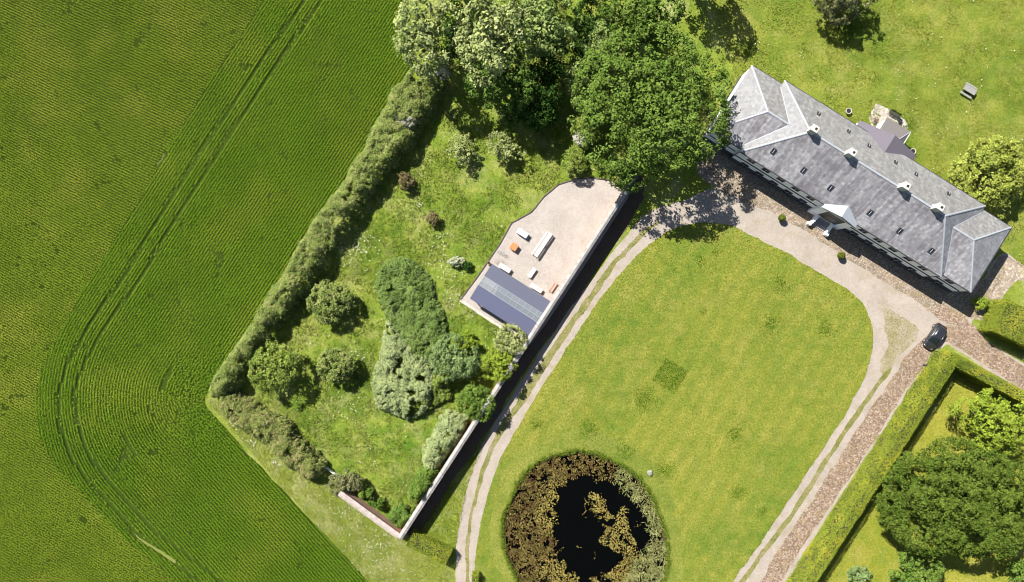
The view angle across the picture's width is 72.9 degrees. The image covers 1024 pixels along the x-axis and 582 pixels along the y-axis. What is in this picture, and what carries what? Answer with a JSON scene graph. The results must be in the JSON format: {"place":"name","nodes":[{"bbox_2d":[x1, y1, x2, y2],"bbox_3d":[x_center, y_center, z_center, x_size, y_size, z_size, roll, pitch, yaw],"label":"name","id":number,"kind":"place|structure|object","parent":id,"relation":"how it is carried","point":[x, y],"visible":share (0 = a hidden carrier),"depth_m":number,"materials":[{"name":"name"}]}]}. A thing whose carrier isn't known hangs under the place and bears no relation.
{"place":"outdoors","nodes":[
{"label":"outdoors","id":0,"kind":"place"},
{"bbox_2d":[0,0,414,581],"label":"field soil","id":1,"kind":"structure","parent":0,"point":[174,191],"depth_m":104.00,"materials":[{"name":"green plant"}]},
{"bbox_2d":[0,0,260,581],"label":"crop rows","id":2,"kind":"object","parent":1,"relation":"on","point":[46,353],"visible":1,"depth_m":103.73,"materials":[{"name":"green plant"}]},
{"bbox_2d":[134,533,175,562],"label":"bare soil","id":3,"kind":"structure","parent":1,"relation":"on","point":[162,553],"depth_m":103.99,"materials":[{"name":"beige soil"}]},
{"bbox_2d":[239,0,640,538],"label":"garden grass","id":4,"kind":"structure","parent":0,"point":[481,167],"depth_m":103.99,"materials":[{"name":"green plant"}]},
{"bbox_2d":[247,339,303,399],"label":"deciduous tree","id":5,"kind":"object","parent":4,"relation":"on","point":[274,367],"visible":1,"depth_m":99.89,"materials":[{"name":"green plant"}]},
{"bbox_2d":[305,279,355,324],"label":"round shrub","id":6,"kind":"object","parent":4,"relation":"on","point":[336,303],"visible":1,"depth_m":100.89,"materials":[{"name":"green plant"}]},
{"bbox_2d":[316,346,356,384],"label":"round shrub","id":7,"kind":"object","parent":4,"relation":"on","point":[345,365],"visible":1,"depth_m":101.17,"materials":[{"name":"green plant"}]},
{"bbox_2d":[328,468,363,497],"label":"yew shrub","id":8,"kind":"object","parent":4,"relation":"on","point":[343,484],"visible":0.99,"depth_m":101.55,"materials":[{"name":"green plant"}]},
{"bbox_2d":[358,484,385,509],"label":"bush","id":9,"kind":"object","parent":4,"relation":"on","point":[367,492],"visible":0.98,"depth_m":102.40,"materials":[{"name":"green plant"}]},
{"bbox_2d":[388,502,415,527],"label":"bush","id":10,"kind":"object","parent":4,"relation":"on","point":[404,516],"visible":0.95,"depth_m":102.35,"materials":[{"name":"green plant"}]},
{"bbox_2d":[370,320,434,420],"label":"shrub mound","id":11,"kind":"object","parent":4,"relation":"on","point":[381,375],"visible":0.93,"depth_m":101.73,"materials":[{"name":"green plant"}]},
{"bbox_2d":[398,171,415,191],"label":"garden shrub","id":12,"kind":"object","parent":4,"relation":"on","point":[407,181],"visible":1,"depth_m":102.31,"materials":[{"name":"brown plant"}]},
{"bbox_2d":[374,256,447,368],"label":"shrub mound","id":13,"kind":"object","parent":4,"relation":"on","point":[401,263],"visible":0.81,"depth_m":102.38,"materials":[{"name":"green plant"}]},
{"bbox_2d":[407,463,442,503],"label":"bush","id":14,"kind":"object","parent":4,"relation":"on","point":[416,494],"visible":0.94,"depth_m":100.68,"materials":[{"name":"green plant"}]},
{"bbox_2d":[426,210,440,226],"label":"garden shrub","id":15,"kind":"object","parent":4,"relation":"on","point":[433,217],"visible":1,"depth_m":102.52,"materials":[{"name":"brown plant"}]},
{"bbox_2d":[429,65,449,82],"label":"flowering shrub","id":16,"kind":"object","parent":4,"relation":"on","point":[443,69],"visible":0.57,"depth_m":100.72,"materials":[{"name":"grey plant"}]},
{"bbox_2d":[428,374,452,409],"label":"shrub mound","id":17,"kind":"object","parent":4,"relation":"on","point":[436,399],"visible":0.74,"depth_m":102.89,"materials":[{"name":"green plant"}]},
{"bbox_2d":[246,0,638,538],"bbox_3d":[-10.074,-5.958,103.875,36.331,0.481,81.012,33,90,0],"label":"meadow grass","id":18,"kind":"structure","parent":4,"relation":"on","point":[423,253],"depth_m":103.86,"materials":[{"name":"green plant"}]},
{"bbox_2d":[432,363,455,386],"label":"deciduous tree","id":19,"kind":"object","parent":4,"relation":"on","point":[437,381],"visible":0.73,"depth_m":101.56,"materials":[{"name":"green plant"}]},
{"bbox_2d":[422,409,468,469],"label":"bush","id":20,"kind":"object","parent":4,"relation":"on","point":[458,429],"visible":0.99,"depth_m":101.16,"materials":[{"name":"green plant"}]},
{"bbox_2d":[432,0,472,70],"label":"deciduous tree","id":21,"kind":"object","parent":4,"relation":"on","point":[451,29],"visible":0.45,"depth_m":98.71,"materials":[{"name":"green plant"}]},
{"bbox_2d":[427,332,480,381],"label":"deciduous tree","id":22,"kind":"object","parent":4,"relation":"on","point":[459,358],"visible":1,"depth_m":100.23,"materials":[{"name":"green plant"}]},
{"bbox_2d":[447,256,464,267],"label":"flowering shrub","id":23,"kind":"object","parent":4,"relation":"on","point":[454,261],"visible":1,"depth_m":102.91,"materials":[{"name":"grey plant"}]},
{"bbox_2d":[446,133,475,167],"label":"fruit tree","id":24,"kind":"object","parent":4,"relation":"on","point":[462,150],"visible":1,"depth_m":101.51,"materials":[{"name":"green plant"}]},
{"bbox_2d":[456,329,479,352],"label":"deciduous tree","id":25,"kind":"object","parent":4,"relation":"on","point":[468,341],"visible":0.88,"depth_m":102.10,"materials":[{"name":"green plant"}]},
{"bbox_2d":[463,261,472,270],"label":"garden shrub","id":26,"kind":"object","parent":4,"relation":"on","point":[468,266],"visible":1,"depth_m":103.21,"materials":[{"name":"green plant"}]},
{"bbox_2d":[455,383,495,422],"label":"deciduous tree","id":27,"kind":"object","parent":4,"relation":"on","point":[475,401],"visible":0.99,"depth_m":100.07,"materials":[{"name":"green plant"}]},
{"bbox_2d":[460,300,500,327],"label":"paving edge","id":28,"kind":"object","parent":4,"relation":"on","point":[479,313],"visible":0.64,"depth_m":103.89,"materials":[{"name":"stone"}]},
{"bbox_2d":[452,0,535,88],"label":"deciduous tree","id":29,"kind":"object","parent":4,"relation":"on","point":[490,31],"visible":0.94,"depth_m":92.32,"materials":[{"name":"green plant"}]},
{"bbox_2d":[481,342,517,382],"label":"deciduous tree","id":30,"kind":"object","parent":4,"relation":"on","point":[499,362],"visible":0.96,"depth_m":99.87,"materials":[{"name":"green plant"}]},
{"bbox_2d":[462,45,539,114],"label":"deciduous tree","id":31,"kind":"object","parent":4,"relation":"on","point":[506,81],"visible":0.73,"depth_m":96.44,"materials":[{"name":"green plant"}]},
{"bbox_2d":[487,130,526,165],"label":"fruit tree","id":32,"kind":"object","parent":4,"relation":"on","point":[502,151],"visible":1,"depth_m":101.18,"materials":[{"name":"green plant"}]},
{"bbox_2d":[492,323,528,355],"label":"deciduous tree","id":33,"kind":"object","parent":4,"relation":"on","point":[510,344],"visible":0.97,"depth_m":99.72,"materials":[{"name":"green plant"}]},
{"bbox_2d":[501,90,558,133],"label":"deciduous tree","id":34,"kind":"object","parent":4,"relation":"on","point":[528,116],"visible":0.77,"depth_m":99.53,"materials":[{"name":"green plant"}]},
{"bbox_2d":[460,177,608,299],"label":"garden edging","id":35,"kind":"object","parent":4,"relation":"on","point":[523,216],"visible":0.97,"depth_m":103.83,"materials":[{"name":"grey stone"}]},
{"bbox_2d":[515,39,567,109],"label":"deciduous tree","id":36,"kind":"object","parent":4,"relation":"on","point":[546,77],"visible":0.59,"depth_m":97.89,"materials":[{"name":"green plant"}]},
{"bbox_2d":[506,0,583,62],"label":"deciduous tree","id":37,"kind":"object","parent":4,"relation":"on","point":[547,27],"visible":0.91,"depth_m":92.43,"materials":[{"name":"green plant"}]},
{"bbox_2d":[561,146,585,174],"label":"fruit tree","id":38,"kind":"object","parent":4,"relation":"on","point":[576,158],"visible":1,"depth_m":101.20,"materials":[{"name":"green plant"}]},
{"bbox_2d":[563,42,596,113],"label":"deciduous tree","id":39,"kind":"object","parent":4,"relation":"on","point":[573,72],"visible":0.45,"depth_m":97.27,"materials":[{"name":"green plant"}]},
{"bbox_2d":[572,132,587,145],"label":"flowering shrub","id":40,"kind":"object","parent":4,"relation":"on","point":[576,139],"visible":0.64,"depth_m":101.41,"materials":[{"name":"white plant"}]},
{"bbox_2d":[570,111,600,149],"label":"flowering shrub","id":41,"kind":"object","parent":4,"relation":"on","point":[578,120],"visible":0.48,"depth_m":100.33,"materials":[{"name":"green plant"}]},
{"bbox_2d":[567,0,615,58],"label":"deciduous tree","id":42,"kind":"object","parent":4,"relation":"on","point":[584,28],"visible":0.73,"depth_m":96.95,"materials":[{"name":"green plant"}]},
{"bbox_2d":[579,13,633,63],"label":"deciduous tree","id":43,"kind":"object","parent":4,"relation":"on","point":[600,29],"visible":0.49,"depth_m":94.68,"materials":[{"name":"green plant"}]},
{"bbox_2d":[606,148,652,193],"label":"deciduous tree","id":44,"kind":"object","parent":4,"relation":"on","point":[628,178],"visible":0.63,"depth_m":98.85,"materials":[{"name":"green plant"}]},
{"bbox_2d":[567,19,734,180],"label":"broad tree","id":45,"kind":"object","parent":4,"relation":"on","point":[646,111],"visible":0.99,"depth_m":91.81,"materials":[{"name":"green plant"}]},
{"bbox_2d":[461,178,629,343],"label":"patio","id":46,"kind":"structure","parent":0,"point":[570,215],"depth_m":103.97,"materials":[{"name":"beige concrete"}]},
{"bbox_2d":[498,262,510,272],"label":"table","id":47,"kind":"object","parent":46,"relation":"on","point":[504,267],"visible":1,"depth_m":103.37,"materials":[{"name":"white paint"}]},
{"bbox_2d":[470,264,550,335],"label":"garden pavilion","id":48,"kind":"structure","parent":46,"relation":"on","point":[504,296],"depth_m":101.21,"materials":[{"name":"grey"}]},
{"bbox_2d":[509,242,517,250],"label":"table","id":49,"kind":"object","parent":46,"relation":"on","point":[514,246],"visible":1,"depth_m":103.22,"materials":[{"name":"orange wood"}]},
{"bbox_2d":[516,228,528,237],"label":"table","id":50,"kind":"object","parent":46,"relation":"on","point":[521,232],"visible":1,"depth_m":103.21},
{"bbox_2d":[528,267,536,277],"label":"table","id":51,"kind":"object","parent":46,"relation":"on","point":[531,273],"visible":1,"depth_m":103.47,"materials":[{"name":"white paint"}]},
{"bbox_2d":[530,283,542,292],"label":"table","id":52,"kind":"object","parent":46,"relation":"on","point":[535,287],"visible":1,"depth_m":103.37,"materials":[{"name":"white paint"}]},
{"bbox_2d":[531,232,547,253],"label":"bench","id":53,"kind":"object","parent":46,"relation":"on","point":[544,235],"visible":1,"depth_m":103.52,"materials":[{"name":"white wood"}]},
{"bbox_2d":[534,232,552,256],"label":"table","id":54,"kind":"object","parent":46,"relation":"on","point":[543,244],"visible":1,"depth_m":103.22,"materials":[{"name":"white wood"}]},
{"bbox_2d":[506,454,663,581],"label":"pond water","id":55,"kind":"structure","parent":0,"point":[574,529],"depth_m":104.38,"materials":[{"name":"black liquid"}]},
{"bbox_2d":[503,452,616,581],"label":"reed bed","id":56,"kind":"object","parent":55,"relation":"on","point":[521,515],"visible":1,"depth_m":104.11,"materials":[{"name":"plant"}]},
{"bbox_2d":[534,475,643,581],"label":"pond weed","id":57,"kind":"object","parent":55,"relation":"on","point":[603,541],"visible":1,"depth_m":104.32,"materials":[{"name":"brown plant"}]},
{"bbox_2d":[612,464,666,581],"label":"reed bed","id":58,"kind":"object","parent":55,"relation":"on","point":[652,569],"visible":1,"depth_m":104.05,"materials":[{"name":"green plant"}]},
{"bbox_2d":[488,429,683,581],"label":"mown pond bank","id":59,"kind":"structure","parent":0,"point":[612,448],"depth_m":103.95,"materials":[{"name":"green plant"}]},
{"bbox_2d":[498,447,671,581],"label":"pond fringe","id":60,"kind":"object","parent":59,"relation":"on","point":[666,535],"visible":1,"depth_m":103.76,"materials":[{"name":"green plant"}]},
{"bbox_2d":[205,0,1023,581],"bbox_3d":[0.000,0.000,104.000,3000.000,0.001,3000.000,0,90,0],"label":"ground","id":61,"kind":"structure","parent":0,"point":[699,22],"depth_m":104.00,"materials":[{"name":"green plant"}]},
{"bbox_2d":[217,389,327,480],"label":"field hedge","id":62,"kind":"object","parent":61,"relation":"on","point":[287,439],"visible":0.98,"depth_m":101.63,"materials":[{"name":"green plant"}]},
{"bbox_2d":[209,62,449,398],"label":"field hedge","id":63,"kind":"object","parent":61,"relation":"on","point":[400,92],"visible":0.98,"depth_m":100.94,"materials":[{"name":"green plant"}]},
{"bbox_2d":[207,399,452,581],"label":"verge grass","id":64,"kind":"structure","parent":61,"relation":"on","point":[341,529],"depth_m":103.89,"materials":[{"name":"green plant"}]},
{"bbox_2d":[338,490,401,538],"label":"garden wall","id":65,"kind":"structure","parent":61,"relation":"on","point":[367,510],"depth_m":101.42,"materials":[{"name":"beige brick"}]},
{"bbox_2d":[394,109,416,127],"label":"flowering shrub","id":66,"kind":"object","parent":61,"relation":"on","point":[408,119],"visible":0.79,"depth_m":100.68,"materials":[{"name":"white plant"}]},
{"bbox_2d":[392,0,462,79],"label":"deciduous tree","id":67,"kind":"object","parent":61,"relation":"on","point":[422,37],"visible":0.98,"depth_m":93.47,"materials":[{"name":"green plant"}]},
{"bbox_2d":[406,528,452,565],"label":"clipped hedge","id":68,"kind":"object","parent":61,"relation":"on","point":[438,550],"visible":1,"depth_m":102.03,"materials":[{"name":"green plant"}]},
{"bbox_2d":[417,426,491,548],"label":"verge grass","id":69,"kind":"structure","parent":61,"relation":"on","point":[456,514],"depth_m":103.92,"materials":[{"name":"green plant"}]},
{"bbox_2d":[398,175,637,539],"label":"garden wall","id":70,"kind":"structure","parent":61,"relation":"on","point":[517,357],"depth_m":100.70,"materials":[{"name":"white brick"}]},
{"bbox_2d":[407,176,644,535],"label":"wall bed","id":71,"kind":"object","parent":61,"relation":"on","point":[616,230],"visible":0.76,"depth_m":103.99,"materials":[{"name":"soil"}]},
{"bbox_2d":[293,9,919,515],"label":"lush grass","id":72,"kind":"structure","parent":61,"relation":"on","point":[665,359],"depth_m":103.91,"materials":[{"name":"green plant"}]},
{"bbox_2d":[230,0,1022,580],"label":"meadow flowers","id":73,"kind":"object","parent":61,"relation":"on","point":[472,316],"visible":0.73,"depth_m":103.75,"materials":[{"name":"white plant"}]},
{"bbox_2d":[597,0,686,52],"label":"deciduous tree","id":74,"kind":"object","parent":61,"relation":"on","point":[644,15],"visible":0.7,"depth_m":92.79,"materials":[{"name":"green plant"}]},
{"bbox_2d":[642,163,714,214],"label":"shaded bed","id":75,"kind":"object","parent":61,"relation":"on","point":[670,190],"visible":0.83,"depth_m":103.99,"materials":[{"name":"green plant"}]},
{"bbox_2d":[455,141,1023,581],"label":"gravel drive","id":76,"kind":"structure","parent":61,"relation":"on","point":[871,293],"depth_m":103.99,"materials":[{"name":"beige gravel"}]},
{"bbox_2d":[465,221,658,581],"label":"wheel track verge","id":77,"kind":"structure","parent":76,"relation":"on","point":[536,376],"depth_m":103.99,"materials":[{"name":"beige plant"}]},
{"bbox_2d":[778,214,785,220],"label":"topiary","id":78,"kind":"object","parent":76,"relation":"on","point":[781,217],"visible":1,"depth_m":102.79,"materials":[{"name":"plant"}]},
{"bbox_2d":[739,368,890,581],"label":"track verge","id":79,"kind":"structure","parent":76,"relation":"on","point":[809,487],"depth_m":103.99,"materials":[{"name":"green plant"}]},
{"bbox_2d":[837,251,845,258],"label":"topiary","id":80,"kind":"object","parent":76,"relation":"on","point":[841,255],"visible":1,"depth_m":102.79,"materials":[{"name":"plant"}]},
{"bbox_2d":[880,309,918,373],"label":"worn track grass","id":81,"kind":"structure","parent":76,"relation":"on","point":[901,332],"depth_m":103.99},
{"bbox_2d":[702,65,1011,292],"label":"manor house","id":82,"kind":"structure","parent":61,"relation":"on","point":[878,189],"depth_m":97.23,"materials":[{"name":"stone"}]},
{"bbox_2d":[821,215,836,222],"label":"door","id":83,"kind":"structure","parent":82,"relation":"in","point":[827,218],"depth_m":101.38,"materials":[{"name":"paint"}]},
{"bbox_2d":[697,141,1023,318],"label":"cobbled forecourt","id":84,"kind":"structure","parent":61,"relation":"on","point":[723,173],"depth_m":103.99,"materials":[{"name":"brown stone"}]},
{"bbox_2d":[934,305,968,326],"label":"leaf littered paving","id":85,"kind":"structure","parent":84,"relation":"on","point":[945,314],"depth_m":103.98,"materials":[{"name":"brown stone"}]},
{"bbox_2d":[971,296,989,309],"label":"garden shrub","id":86,"kind":"object","parent":84,"relation":"on","point":[981,303],"visible":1,"depth_m":102.67,"materials":[{"name":"green plant"}]},
{"bbox_2d":[760,324,1023,581],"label":"cobbled lane","id":87,"kind":"structure","parent":61,"relation":"on","point":[970,340],"depth_m":103.99,"materials":[{"name":"beige stone"}]},
{"bbox_2d":[922,323,946,349],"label":"parked car","id":88,"kind":"object","parent":87,"relation":"on","point":[934,337],"visible":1,"depth_m":102.93,"materials":[{"name":"black paint"}]},
{"bbox_2d":[786,349,1023,581],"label":"clipped hedge","id":89,"kind":"object","parent":61,"relation":"on","point":[861,487],"visible":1,"depth_m":100.40,"materials":[{"name":"green plant"}]},
{"bbox_2d":[977,299,1023,349],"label":"clipped hedge","id":90,"kind":"object","parent":61,"relation":"on","point":[1003,319],"visible":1,"depth_m":100.70,"materials":[{"name":"green plant"}]},
{"bbox_2d":[474,222,872,581],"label":"courtyard lawn","id":91,"kind":"structure","parent":0,"point":[601,393],"depth_m":103.95,"materials":[{"name":"green plant"}]},
{"bbox_2d":[471,570,479,581],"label":"clipped hedge","id":92,"kind":"object","parent":91,"relation":"on","point":[476,574],"visible":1,"depth_m":102.57,"materials":[{"name":"green plant"}]},
{"bbox_2d":[709,0,1023,264],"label":"back lawn","id":93,"kind":"structure","parent":0,"point":[970,19],"depth_m":104.00,"materials":[{"name":"green plant"}]},
{"bbox_2d":[812,0,877,26],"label":"yew tree","id":94,"kind":"object","parent":93,"relation":"on","point":[833,5],"visible":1,"depth_m":99.88,"materials":[{"name":"green plant"}]},
{"bbox_2d":[845,108,851,113],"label":"stone planter","id":95,"kind":"object","parent":93,"relation":"on","point":[848,111],"visible":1,"depth_m":103.48,"materials":[{"name":"stone"}]},
{"bbox_2d":[869,104,907,128],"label":"terrace","id":96,"kind":"structure","parent":93,"relation":"on","point":[883,114],"depth_m":103.98,"materials":[{"name":"grey stone"}]},
{"bbox_2d":[888,109,901,118],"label":"garden bench","id":97,"kind":"object","parent":96,"relation":"on","point":[897,116],"visible":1,"depth_m":103.52,"materials":[{"name":"black metal"}]},
{"bbox_2d":[960,82,977,98],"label":"picnic table","id":98,"kind":"object","parent":93,"relation":"on","point":[970,89],"visible":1,"depth_m":103.25,"materials":[{"name":"grey wood"}]},
{"bbox_2d":[947,134,1023,207],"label":"garden tree","id":99,"kind":"object","parent":93,"relation":"on","point":[992,167],"visible":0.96,"depth_m":99.11,"materials":[{"name":"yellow plant"}]},
{"bbox_2d":[817,375,1023,581],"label":"side lawn","id":100,"kind":"structure","parent":0,"point":[861,544],"depth_m":104.00,"materials":[{"name":"green plant"}]},
{"bbox_2d":[846,564,871,581],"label":"garden shrub","id":101,"kind":"object","parent":100,"relation":"on","point":[861,575],"visible":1,"depth_m":102.35,"materials":[{"name":"green plant"}]},
{"bbox_2d":[887,549,945,581],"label":"garden tree","id":102,"kind":"object","parent":100,"relation":"on","point":[914,573],"visible":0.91,"depth_m":99.59,"materials":[{"name":"green plant"}]},
{"bbox_2d":[872,435,1023,560],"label":"broad tree","id":103,"kind":"object","parent":100,"relation":"on","point":[971,510],"visible":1,"depth_m":95.35,"materials":[{"name":"green plant"}]},
{"bbox_2d":[945,387,1023,454],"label":"garden tree","id":104,"kind":"object","parent":100,"relation":"on","point":[993,417],"visible":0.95,"depth_m":98.20,"materials":[{"name":"green plant"}]},
{"bbox_2d":[1004,558,1023,581],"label":"garden tree","id":105,"kind":"object","parent":100,"relation":"on","point":[1016,567],"visible":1,"depth_m":101.15,"materials":[{"name":"green plant"}]},
{"bbox_2d":[978,257,1023,317],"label":"side path","id":106,"kind":"structure","parent":0,"point":[1014,272],"depth_m":103.98,"materials":[{"name":"stone"}]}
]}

